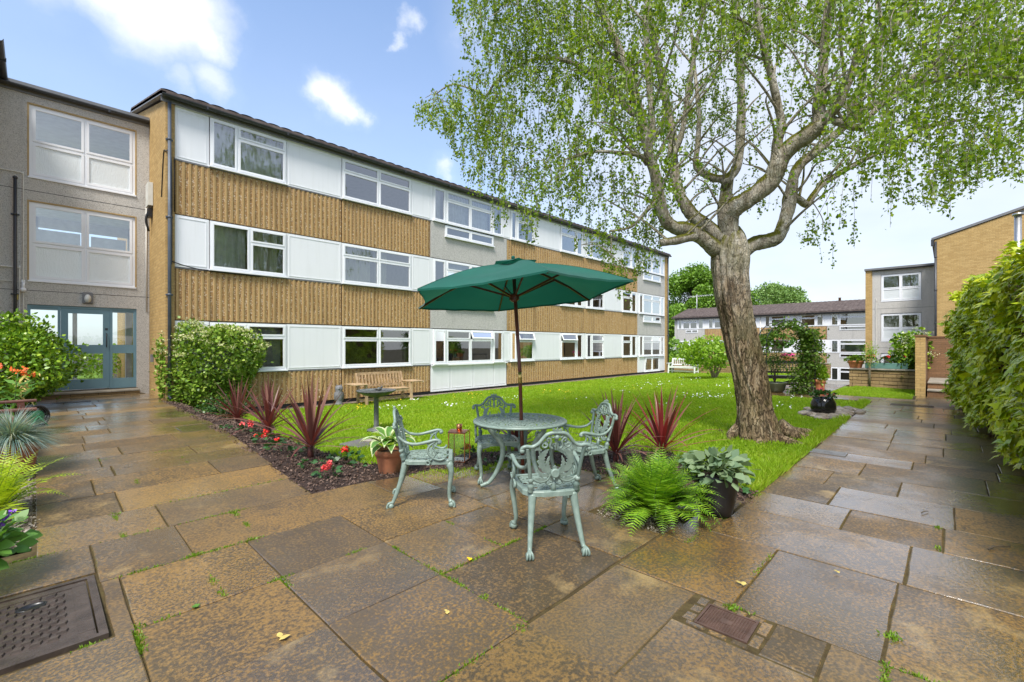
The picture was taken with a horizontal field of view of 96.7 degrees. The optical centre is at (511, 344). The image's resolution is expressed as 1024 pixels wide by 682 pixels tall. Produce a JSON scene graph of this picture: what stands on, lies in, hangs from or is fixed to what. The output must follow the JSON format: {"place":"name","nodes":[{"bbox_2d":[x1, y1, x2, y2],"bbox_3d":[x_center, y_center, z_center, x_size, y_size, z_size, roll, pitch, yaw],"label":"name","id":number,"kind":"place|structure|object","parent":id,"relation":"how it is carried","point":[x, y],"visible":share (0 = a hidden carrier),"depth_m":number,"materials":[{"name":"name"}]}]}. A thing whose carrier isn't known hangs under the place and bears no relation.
{"place":"outdoors","nodes":[
{"label":"outdoors","id":0,"kind":"place"},
{"bbox_2d":[0,413,33,548],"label":"gravel","id":1,"kind":"structure","parent":0,"point":[25,526],"depth_m":3.91,"materials":[{"name":"gravel"}]},
{"bbox_2d":[0,399,36,432],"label":"garden bench","id":2,"kind":"object","parent":1,"relation":"on","point":[21,405],"visible":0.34,"depth_m":5.51,"materials":[{"name":"brown wood"}]},
{"bbox_2d":[1,409,39,547],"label":"gravel chippings","id":3,"kind":"object","parent":1,"relation":"on","point":[28,524],"visible":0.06,"depth_m":3.87,"materials":[{"name":"grey gravel"}]},
{"bbox_2d":[0,363,39,424],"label":"orange lily","id":4,"kind":"object","parent":3,"relation":"on","point":[24,384],"visible":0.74,"depth_m":6.17,"materials":[{"name":"green plant"}]},
{"bbox_2d":[0,402,69,480],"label":"fescue pot","id":5,"kind":"object","parent":1,"relation":"on","point":[14,435],"visible":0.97,"depth_m":4.59,"materials":[{"name":"plant"}]},
{"bbox_2d":[25,405,49,427],"bbox_3d":[-7.397,1.116,7.035,0.220,0.378,0.365,0,0,9],"label":"hose reel","id":6,"kind":"object","parent":1,"relation":"on","point":[44,414],"visible":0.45,"depth_m":7.07,"materials":[{"name":"green plastic"}]},
{"bbox_2d":[0,441,85,527],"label":"fern","id":7,"kind":"object","parent":1,"relation":"on","point":[10,488],"visible":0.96,"depth_m":3.77,"materials":[{"name":"green plant"}]},
{"bbox_2d":[0,394,627,681],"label":"path","id":8,"kind":"structure","parent":0,"point":[377,605],"depth_m":2.85,"materials":[{"name":"stone"}]},
{"bbox_2d":[0,509,42,569],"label":"potted plant","id":9,"kind":"object","parent":8,"relation":"on","point":[10,536],"visible":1,"depth_m":2.79,"materials":[{"name":"green plant"}]},
{"bbox_2d":[0,575,108,675],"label":"manhole cover","id":10,"kind":"object","parent":8,"relation":"on","point":[43,624],"visible":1,"depth_m":2.38,"materials":[{"name":"metal"}]},
{"bbox_2d":[0,353,926,557],"bbox_3d":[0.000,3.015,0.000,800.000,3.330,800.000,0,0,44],"label":"ground","id":11,"kind":"structure","parent":0,"point":[16,553],"depth_m":31.23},
{"bbox_2d":[0,39,7,79],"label":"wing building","id":12,"kind":"structure","parent":11,"relation":"on","point":[3,71],"depth_m":9.76,"materials":[{"name":"brick"}]},
{"bbox_2d":[0,308,90,408],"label":"evergreen bush","id":13,"kind":"object","parent":11,"relation":"on","point":[41,354],"visible":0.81,"depth_m":8.83,"materials":[{"name":"green plant"}]},
{"bbox_2d":[0,77,149,399],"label":"stair tower","id":14,"kind":"structure","parent":11,"relation":"on","point":[70,163],"depth_m":11.47,"materials":[{"name":"grey concrete"}]},
{"bbox_2d":[28,201,135,288],"bbox_3d":[-10.738,-2.443,11.452,0.130,1.895,1.980,0,0,44],"label":"window","id":15,"kind":"structure","parent":14,"relation":"in","point":[49,262],"depth_m":11.39,"materials":[{"name":"white plastic"}]},
{"bbox_2d":[28,104,135,196],"bbox_3d":[-10.738,-4.818,11.452,0.130,1.745,1.980,0,0,44],"label":"window","id":16,"kind":"structure","parent":14,"relation":"in","point":[51,162],"depth_m":11.39,"materials":[{"name":"white plastic"}]},
{"bbox_2d":[61,308,109,389],"bbox_3d":[-10.741,0.105,11.476,0.132,2.011,0.902,0,0,44],"label":"door","id":17,"kind":"structure","parent":14,"relation":"in","point":[105,348],"depth_m":11.58,"materials":[{"name":"teal paint"}]},
{"bbox_2d":[53,342,121,379],"bbox_3d":[-16.229,0.523,15.316,9.015,1.727,2.885,0,0,-40],"label":"garden shrub","id":18,"kind":"object","parent":11,"relation":"on","point":[88,370],"visible":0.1,"depth_m":16.10,"materials":[{"name":"green plant"}]},
{"bbox_2d":[149,316,273,414],"bbox_3d":[-7.557,0.497,11.661,2.429,2.793,2.480,0,0,9],"label":"viburnum bush","id":19,"kind":"object","parent":11,"relation":"on","point":[231,335],"visible":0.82,"depth_m":10.97,"materials":[{"name":"green plant"}]},
{"bbox_2d":[117,88,671,412],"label":"apartment building","id":20,"kind":"structure","parent":11,"relation":"on","point":[303,253],"depth_m":14.18,"materials":[{"name":"beige brick"}]},
{"bbox_2d":[209,117,287,185],"bbox_3d":[-7.066,-5.120,12.231,0.338,1.260,1.880,0,0,44],"label":"window","id":21,"kind":"structure","parent":20,"relation":"in","point":[230,150],"depth_m":12.24,"materials":[{"name":"white plastic"}]},
{"bbox_2d":[209,221,287,277],"bbox_3d":[-7.066,-2.510,12.231,0.339,1.260,1.880,0,0,44],"label":"window","id":22,"kind":"structure","parent":20,"relation":"in","point":[226,241],"depth_m":12.16,"materials":[{"name":"white plastic"}]},
{"bbox_2d":[209,322,287,372],"bbox_3d":[-7.056,0.075,12.221,0.310,1.300,1.880,0,0,44],"label":"window","id":23,"kind":"structure","parent":20,"relation":"in","point":[270,332],"depth_m":12.67,"materials":[{"name":"white plastic"}]},
{"bbox_2d":[341,158,412,215],"bbox_3d":[-4.362,-5.120,14.910,0.130,1.260,2.530,0,0,44],"label":"window","id":24,"kind":"structure","parent":20,"relation":"in","point":[378,180],"depth_m":14.86,"materials":[{"name":"white plastic"}]},
{"bbox_2d":[341,243,412,290],"bbox_3d":[-4.436,-2.510,14.981,0.335,1.260,2.530,0,0,44],"label":"window","id":25,"kind":"structure","parent":20,"relation":"in","point":[356,260],"depth_m":14.77,"materials":[{"name":"white plastic"}]},
{"bbox_2d":[342,326,412,367],"bbox_3d":[-4.362,0.075,14.910,0.130,1.300,2.530,0,0,44],"label":"window","id":26,"kind":"structure","parent":20,"relation":"in","point":[378,338],"depth_m":14.86,"materials":[{"name":"white plastic"}]},
{"bbox_2d":[433,186,446,223],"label":"window","id":27,"kind":"structure","parent":20,"relation":"in","point":[436,195],"depth_m":16.83,"materials":[{"name":"white plastic"}]},
{"bbox_2d":[433,329,447,364],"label":"window","id":28,"kind":"structure","parent":20,"relation":"in","point":[439,335],"depth_m":16.66,"materials":[{"name":"white plastic"}]},
{"bbox_2d":[443,260,479,275],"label":"window","id":29,"kind":"structure","parent":20,"relation":"in","point":[450,270],"depth_m":17.36,"materials":[{"name":"white plastic"}]},
{"bbox_2d":[446,190,492,234],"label":"window","id":30,"kind":"structure","parent":20,"relation":"in","point":[461,213],"depth_m":17.82,"materials":[{"name":"white plastic"}]},
{"bbox_2d":[445,225,494,246],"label":"window","id":31,"kind":"structure","parent":20,"relation":"in","point":[470,240],"depth_m":17.71,"materials":[{"name":"white plastic"}]},
{"bbox_2d":[446,329,493,363],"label":"window","id":32,"kind":"structure","parent":20,"relation":"in","point":[477,335],"depth_m":17.79,"materials":[{"name":"white plastic"}]},
{"bbox_2d":[489,205,503,237],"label":"window","id":33,"kind":"structure","parent":20,"relation":"in","point":[495,232],"depth_m":18.99,"materials":[{"name":"white plastic"}]},
{"bbox_2d":[492,331,504,362],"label":"window","id":34,"kind":"structure","parent":20,"relation":"in","point":[494,360],"depth_m":18.71,"materials":[{"name":"white plastic"}]},
{"bbox_2d":[510,331,516,361],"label":"window","id":35,"kind":"structure","parent":20,"relation":"in","point":[513,350],"depth_m":19.54,"materials":[{"name":"white plastic"}]},
{"bbox_2d":[517,212,534,244],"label":"window","id":36,"kind":"structure","parent":20,"relation":"in","point":[523,239],"depth_m":20.13,"materials":[{"name":"white plastic"}]},
{"bbox_2d":[519,332,535,360],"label":"window","id":37,"kind":"structure","parent":20,"relation":"in","point":[526,340],"depth_m":20.41,"materials":[{"name":"white plastic"}]},
{"bbox_2d":[560,333,577,359],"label":"window","id":38,"kind":"structure","parent":20,"relation":"in","point":[576,339],"depth_m":22.25,"materials":[{"name":"white plastic"}]},
{"bbox_2d":[592,334,603,358],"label":"window","id":39,"kind":"structure","parent":20,"relation":"in","point":[597,339],"depth_m":24.25,"materials":[{"name":"white plastic"}]},
{"bbox_2d":[622,335,630,357],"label":"window","id":40,"kind":"structure","parent":20,"relation":"in","point":[626,339],"depth_m":26.45,"materials":[{"name":"white plastic"}]},
{"bbox_2d":[643,252,660,275],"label":"window","id":41,"kind":"structure","parent":20,"relation":"in","point":[656,271],"depth_m":28.85,"materials":[{"name":"white plastic"}]},
{"bbox_2d":[643,294,660,315],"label":"window","id":42,"kind":"structure","parent":20,"relation":"in","point":[651,303],"depth_m":28.67,"materials":[{"name":"white plastic"}]},
{"bbox_2d":[643,335,660,356],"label":"window","id":43,"kind":"structure","parent":20,"relation":"in","point":[651,344],"depth_m":28.67,"materials":[{"name":"white plastic"}]},
{"bbox_2d":[644,357,659,371],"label":"window","id":44,"kind":"structure","parent":20,"relation":"in","point":[651,364],"depth_m":28.68,"materials":[{"name":"white plastic"}]},
{"bbox_2d":[242,372,664,413],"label":"gravel","id":45,"kind":"structure","parent":11,"relation":"on","point":[472,390],"depth_m":17.70,"materials":[{"name":"grey gravel"}]},
{"bbox_2d":[669,304,685,341],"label":"background tree","id":46,"kind":"object","parent":11,"relation":"on","point":[676,310],"visible":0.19,"depth_m":59.88,"materials":[{"name":"green plant"}]},
{"bbox_2d":[669,336,690,372],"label":"hedge bush","id":47,"kind":"object","parent":11,"relation":"on","point":[672,352],"visible":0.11,"depth_m":43.11,"materials":[{"name":"green plant"}]},
{"bbox_2d":[669,261,715,308],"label":"background tree","id":48,"kind":"object","parent":11,"relation":"on","point":[695,280],"visible":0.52,"depth_m":65.24,"materials":[{"name":"green plant"}]},
{"bbox_2d":[674,359,830,377],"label":"wall","id":49,"kind":"structure","parent":11,"relation":"on","point":[727,369],"depth_m":27.28,"materials":[{"name":"stone"}]},
{"bbox_2d":[753,281,811,304],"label":"background tree","id":50,"kind":"object","parent":11,"relation":"on","point":[773,293],"visible":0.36,"depth_m":78.25,"materials":[{"name":"green plant"}]},
{"bbox_2d":[849,368,914,388],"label":"wall","id":51,"kind":"structure","parent":11,"relation":"on","point":[890,378],"depth_m":15.72,"materials":[{"name":"brick"}]},
{"bbox_2d":[843,354,867,367],"bbox_3d":[12.408,0.580,16.404,0.643,0.500,0.714,0,0,-3],"label":"flower pot","id":52,"kind":"object","parent":51,"relation":"on","point":[855,361],"visible":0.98,"depth_m":16.30,"materials":[{"name":"ceramic"}]},
{"bbox_2d":[865,362,907,368],"bbox_3d":[13.006,0.728,15.816,1.150,0.205,0.280,0,0,44],"label":"trough planter","id":53,"kind":"object","parent":51,"relation":"on","point":[889,365],"visible":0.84,"depth_m":15.69,"materials":[{"name":"metal"}]},
{"bbox_2d":[864,263,933,362],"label":"stair tower","id":54,"kind":"structure","parent":11,"relation":"on","point":[899,299],"depth_m":29.76,"materials":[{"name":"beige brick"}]},
{"bbox_2d":[881,313,920,341],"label":"window","id":55,"kind":"structure","parent":54,"relation":"in","point":[886,332],"depth_m":29.50,"materials":[{"name":"white plastic"}]},
{"bbox_2d":[881,272,921,301],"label":"window","id":56,"kind":"structure","parent":54,"relation":"in","point":[900,293],"depth_m":29.29,"materials":[{"name":"white plastic"}]},
{"bbox_2d":[886,326,939,378],"bbox_3d":[13.831,0.466,15.725,1.558,2.248,1.718,0,0,44],"label":"rhododendron","id":57,"kind":"object","parent":11,"relation":"on","point":[906,342],"visible":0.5,"depth_m":15.69,"materials":[{"name":"green plant"}]},
{"bbox_2d":[914,335,954,396],"bbox_3d":[13.718,0.655,13.586,2.440,1.890,3.240,0,0,44],"label":"brick enclosure","id":58,"kind":"object","parent":11,"relation":"on","point":[941,345],"visible":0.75,"depth_m":14.94,"materials":[{"name":"brown brick"}]},
{"bbox_2d":[927,377,949,397],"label":"garden steps","id":59,"kind":"structure","parent":11,"relation":"on","point":[935,387],"depth_m":13.22,"materials":[{"name":"beige stone"}]},
{"bbox_2d":[931,206,1023,335],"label":"brick building","id":60,"kind":"structure","parent":11,"relation":"on","point":[962,253],"depth_m":24.83,"materials":[{"name":"brick"}]},
{"bbox_2d":[970,275,1023,434],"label":"brick wall","id":61,"kind":"structure","parent":11,"relation":"on","point":[1022,333],"depth_m":6.43,"materials":[{"name":"brick"}]},
{"bbox_2d":[938,239,1023,469],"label":"ivy","id":62,"kind":"object","parent":61,"relation":"attached to","point":[979,333],"visible":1,"depth_m":6.28,"materials":[{"name":"green plant"}]},
{"bbox_2d":[1012,210,1023,253],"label":"flue pole","id":63,"kind":"object","parent":11,"relation":"on","point":[1017,227],"visible":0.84,"depth_m":9.28,"materials":[{"name":"metal"}]},
{"bbox_2d":[0,393,1020,681],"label":"joint bed","id":64,"kind":"object","parent":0,"point":[686,607],"visible":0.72,"depth_m":2.72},
{"bbox_2d":[9,450,949,681],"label":"joint moss","id":65,"kind":"object","parent":64,"relation":"on","point":[138,640],"visible":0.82,"depth_m":2.80,"materials":[{"name":"green plant"}]},
{"bbox_2d":[694,603,758,643],"bbox_3d":[1.144,1.496,2.427,0.260,0.043,0.230,0,0,43],"label":"inspection cover","id":66,"kind":"object","parent":64,"relation":"on","point":[732,625],"visible":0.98,"depth_m":2.42,"materials":[{"name":"orange metal"}]},
{"bbox_2d":[0,0,1023,349],"label":"sky","id":67,"kind":"structure","parent":0,"point":[349,74],"materials":[{"name":"blue"}]},
{"bbox_2d":[310,461,743,620],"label":"patio","id":68,"kind":"structure","parent":0,"point":[412,523],"depth_m":3.59,"materials":[{"name":"brown stone"}]},
{"bbox_2d":[386,406,455,508],"bbox_3d":[-0.844,1.025,4.315,0.618,0.903,0.531,0,0,-7],"label":"garden chair","id":69,"kind":"object","parent":68,"relation":"on","point":[433,455],"visible":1,"depth_m":4.12,"materials":[{"name":"green metal"}]},
{"bbox_2d":[472,393,520,484],"bbox_3d":[-0.172,1.025,5.124,0.531,0.903,0.618,0,0,-9],"label":"garden chair","id":70,"kind":"object","parent":68,"relation":"on","point":[485,441],"visible":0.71,"depth_m":5.12,"materials":[{"name":"green metal"}]},
{"bbox_2d":[473,413,566,486],"bbox_3d":[0.085,1.133,4.821,0.992,0.684,0.992,0,0,44],"label":"garden table","id":71,"kind":"object","parent":68,"relation":"on","point":[512,421],"visible":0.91,"depth_m":4.72,"materials":[{"name":"green metal"}]},
{"bbox_2d":[417,256,633,483],"bbox_3d":[0.057,0.266,4.814,2.159,2.422,2.371,0,0,44],"label":"garden umbrella","id":72,"kind":"object","parent":68,"relation":"on","point":[514,283],"visible":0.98,"depth_m":4.87,"materials":[{"name":"fabric"}]},
{"bbox_2d":[509,427,591,561],"bbox_3d":[0.270,1.025,3.427,0.531,0.903,0.618,0,0,-10],"label":"garden chair","id":73,"kind":"object","parent":68,"relation":"on","point":[564,484],"visible":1,"depth_m":3.23,"materials":[{"name":"green metal"}]},
{"bbox_2d":[549,399,620,497],"bbox_3d":[0.742,1.025,4.695,0.618,0.903,0.531,0,0,-19],"label":"garden chair","id":74,"kind":"object","parent":68,"relation":"on","point":[604,408],"visible":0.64,"depth_m":4.70,"materials":[{"name":"green metal"}]},
{"bbox_2d":[597,443,724,536],"bbox_3d":[1.236,1.174,3.896,1.076,0.680,1.128,0,0,44],"label":"fern","id":75,"kind":"object","parent":68,"relation":"on","point":[656,488],"visible":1,"depth_m":3.76,"materials":[{"name":"green plant"}]},
{"bbox_2d":[676,445,759,517],"bbox_3d":[1.791,1.172,4.002,0.684,0.605,0.640,0,0,44],"label":"potted plant","id":76,"kind":"object","parent":68,"relation":"on","point":[720,477],"visible":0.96,"depth_m":3.85,"materials":[{"name":"green plant"}]},
{"bbox_2d":[243,372,869,490],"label":"lawn","id":77,"kind":"structure","parent":0,"point":[602,419],"depth_m":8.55,"materials":[{"name":"green plant"}]},
{"bbox_2d":[356,386,395,431],"bbox_3d":[-2.456,1.146,8.240,0.690,0.800,0.690,0,0,44],"label":"bird bath","id":78,"kind":"object","parent":77,"relation":"on","point":[376,393],"visible":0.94,"depth_m":8.20,"materials":[{"name":"grey stone"}]},
{"bbox_2d":[344,371,423,404],"bbox_3d":[-3.952,1.317,14.151,0.769,0.931,2.400,0,0,44],"label":"garden bench","id":79,"kind":"object","parent":77,"relation":"on","point":[402,388],"visible":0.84,"depth_m":14.34,"materials":[{"name":"brown wood"}]},
{"bbox_2d":[164,401,757,504],"bbox_3d":[-2.989,1.523,7.013,11.931,0.497,3.670,0,0,29],"label":"flower bed","id":80,"kind":"object","parent":77,"relation":"on","point":[321,487],"visible":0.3,"depth_m":5.50,"materials":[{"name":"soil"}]},
{"bbox_2d":[193,394,255,419],"bbox_3d":[-5.753,1.227,9.095,0.830,0.598,1.196,0,0,44],"label":"shrub","id":81,"kind":"object","parent":80,"relation":"in","point":[215,407],"visible":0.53,"depth_m":8.94,"materials":[{"name":"green plant"}]},
{"bbox_2d":[201,375,262,422],"bbox_3d":[-5.380,1.043,8.905,1.425,1.061,1.518,0,0,27],"label":"cordyline","id":82,"kind":"object","parent":80,"relation":"in","point":[235,412],"visible":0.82,"depth_m":8.86,"materials":[{"name":"red plant"}]},
{"bbox_2d":[220,376,304,435],"bbox_3d":[-3.825,0.910,7.013,1.511,1.021,1.537,0,0,-25],"label":"cordyline","id":83,"kind":"object","parent":80,"relation":"in","point":[268,418],"visible":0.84,"depth_m":6.98,"materials":[{"name":"red plant"}]},
{"bbox_2d":[239,370,362,459],"bbox_3d":[-2.494,0.877,5.715,1.588,1.170,1.688,0,0,8],"label":"cordyline","id":84,"kind":"object","parent":80,"relation":"in","point":[312,431],"visible":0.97,"depth_m":5.65,"materials":[{"name":"red plant"}]},
{"bbox_2d":[311,460,342,477],"bbox_3d":[-1.998,1.351,4.931,0.267,0.226,0.323,0,0,44],"label":"begonia","id":85,"kind":"object","parent":80,"relation":"in","point":[327,465],"visible":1,"depth_m":4.92,"materials":[{"name":"green plant"}]},
{"bbox_2d":[360,426,416,473],"bbox_3d":[-1.417,1.214,5.267,0.656,0.521,0.649,0,0,44],"label":"potted hosta","id":86,"kind":"object","parent":80,"relation":"on","point":[388,458],"visible":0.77,"depth_m":5.16,"materials":[{"name":"ceramic"}]},
{"bbox_2d":[447,429,469,462],"bbox_3d":[-0.675,1.279,5.824,0.234,0.390,0.234,0,0,12],"label":"copper lantern","id":87,"kind":"object","parent":80,"relation":"on","point":[456,431],"visible":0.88,"depth_m":5.77,"materials":[{"name":"orange metal"}]},
{"bbox_2d":[566,386,668,462],"bbox_3d":[1.343,1.011,5.735,1.423,0.999,1.394,0,0,4],"label":"cordyline","id":88,"kind":"object","parent":80,"relation":"in","point":[615,439],"visible":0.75,"depth_m":5.73,"materials":[{"name":"red plant"}]},
{"bbox_2d":[620,384,725,456],"bbox_3d":[2.014,0.994,5.818,1.600,1.036,1.678,0,0,25],"label":"cordyline","id":89,"kind":"object","parent":80,"relation":"in","point":[662,426],"visible":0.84,"depth_m":5.89,"materials":[{"name":"red plant"}]},
{"bbox_2d":[668,358,698,372],"bbox_3d":[10.551,1.298,28.045,1.800,0.931,0.769,0,0,44],"label":"garden bench","id":90,"kind":"object","parent":77,"relation":"on","point":[672,367],"visible":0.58,"depth_m":28.23,"materials":[{"name":"white paint"}]},
{"bbox_2d":[676,333,729,377],"bbox_3d":[9.435,0.536,21.813,2.961,2.163,2.696,0,0,44],"label":"tree","id":91,"kind":"object","parent":77,"relation":"on","point":[698,349],"visible":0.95,"depth_m":21.46,"materials":[{"name":"green plant"}]},
{"bbox_2d":[412,0,1023,444],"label":"birch tree","id":92,"kind":"object","parent":77,"relation":"on","point":[730,248],"visible":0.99,"depth_m":6.74,"materials":[{"name":"green plant"}]},
{"bbox_2d":[738,397,871,492],"bbox_3d":[5.840,1.431,8.262,0.428,0.137,10.114,0,0,44],"label":"grass edge","id":93,"kind":"object","parent":77,"relation":"on","point":[780,463],"depth_m":5.93,"materials":[{"name":"green plant"}]},
{"label":"gravel","id":94,"kind":"structure","parent":77,"relation":"on","visible":0},
{"bbox_2d":[798,406,865,419],"bbox_3d":[6.974,1.467,9.960,1.120,0.114,2.358,0,0,44],"label":"pebble ring","id":95,"kind":"object","parent":94,"relation":"on","point":[840,410],"visible":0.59,"depth_m":9.70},
{"bbox_2d":[808,388,836,413],"bbox_3d":[6.663,1.213,9.742,0.545,0.574,0.520,0,0,44],"label":"flower pot","id":96,"kind":"object","parent":95,"relation":"on","point":[825,404],"visible":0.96,"depth_m":9.60,"materials":[{"name":"black ceramic"}]},
{"bbox_2d":[682,597,772,649],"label":"paving setts","id":97,"kind":"structure","parent":0,"point":[764,629],"depth_m":2.40,"materials":[{"name":"stone"}]},
{"bbox_2d":[671,297,864,384],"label":"apartment building","id":98,"kind":"structure","parent":0,"point":[843,321],"depth_m":45.48,"materials":[{"name":"white paint"}]},
{"bbox_2d":[839,339,864,352],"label":"window","id":99,"kind":"structure","parent":98,"relation":"in","point":[855,345],"depth_m":42.78,"materials":[{"name":"white plastic"}]},
{"bbox_2d":[528,392,1023,681],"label":"path","id":100,"kind":"structure","parent":0,"point":[615,619],"depth_m":2.95,"materials":[{"name":"stone"}]},
{"bbox_2d":[764,349,795,392],"bbox_3d":[8.240,0.802,14.270,1.167,1.396,1.116,0,0,44],"label":"olive planter","id":101,"kind":"object","parent":100,"relation":"on","point":[777,386],"visible":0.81,"depth_m":14.14,"materials":[{"name":"ceramic"}]},
{"bbox_2d":[759,320,815,388],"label":"garden arch","id":102,"kind":"structure","parent":100,"relation":"on","point":[792,324],"depth_m":13.43,"materials":[{"name":"metal"}]},
{"bbox_2d":[770,324,794,348],"bbox_3d":[8.097,-0.243,13.697,0.736,0.758,0.729,0,0,44],"label":"hanging basket","id":103,"kind":"object","parent":102,"relation":"hanging from","point":[782,343],"visible":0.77,"depth_m":13.52,"materials":[{"name":"green plant"}]},
{"bbox_2d":[759,312,830,395],"bbox_3d":[8.333,0.273,13.660,2.358,2.584,1.473,0,0,0],"label":"climbing plant","id":104,"kind":"object","parent":102,"relation":"attached to","point":[806,346],"visible":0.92,"depth_m":13.56,"materials":[{"name":"green plant"}]},
{"bbox_2d":[810,365,830,393],"bbox_3d":[9.196,1.022,13.610,0.553,0.955,0.536,0,0,44],"label":"flower pot","id":105,"kind":"object","parent":100,"relation":"on","point":[823,375],"visible":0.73,"depth_m":13.49,"materials":[{"name":"ceramic"}]},
{"bbox_2d":[758,625,827,677],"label":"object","id":106,"kind":"structure","parent":0,"point":[795,650],"depth_m":2.20,"materials":[{"name":"brown stone"}]},
{"bbox_2d":[784,382,848,391],"bbox_3d":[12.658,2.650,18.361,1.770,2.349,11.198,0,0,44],"label":"path","id":107,"kind":"structure","parent":0,"point":[831,387],"depth_m":16.13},
{"bbox_2d":[767,360,813,389],"bbox_3d":[9.359,1.018,15.615,1.650,0.931,0.769,0,0,22],"label":"garden bench","id":108,"kind":"object","parent":107,"relation":"on","point":[781,376],"visible":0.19,"depth_m":15.59,"materials":[{"name":"wood"}]},
{"label":"lawn","id":109,"kind":"structure","parent":0,"visible":0},
{"bbox_2d":[862,340,880,386],"bbox_3d":[12.516,0.668,15.914,0.540,1.645,0.579,0,0,12],"label":"sapling","id":110,"kind":"object","parent":109,"relation":"on","point":[868,351],"visible":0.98,"depth_m":15.90,"materials":[{"name":"green plant"}]},
{"bbox_2d":[831,386,914,398],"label":"grass","id":111,"kind":"structure","parent":109,"relation":"on","point":[879,392],"depth_m":13.87,"materials":[{"name":"green plant"}]},
{"label":"gravel","id":112,"kind":"structure","parent":0,"visible":0},
{"bbox_2d":[596,501,688,533],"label":"gravel chippings","id":113,"kind":"object","parent":112,"relation":"on","point":[644,522],"visible":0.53,"depth_m":3.88,"materials":[{"name":"grey gravel"}]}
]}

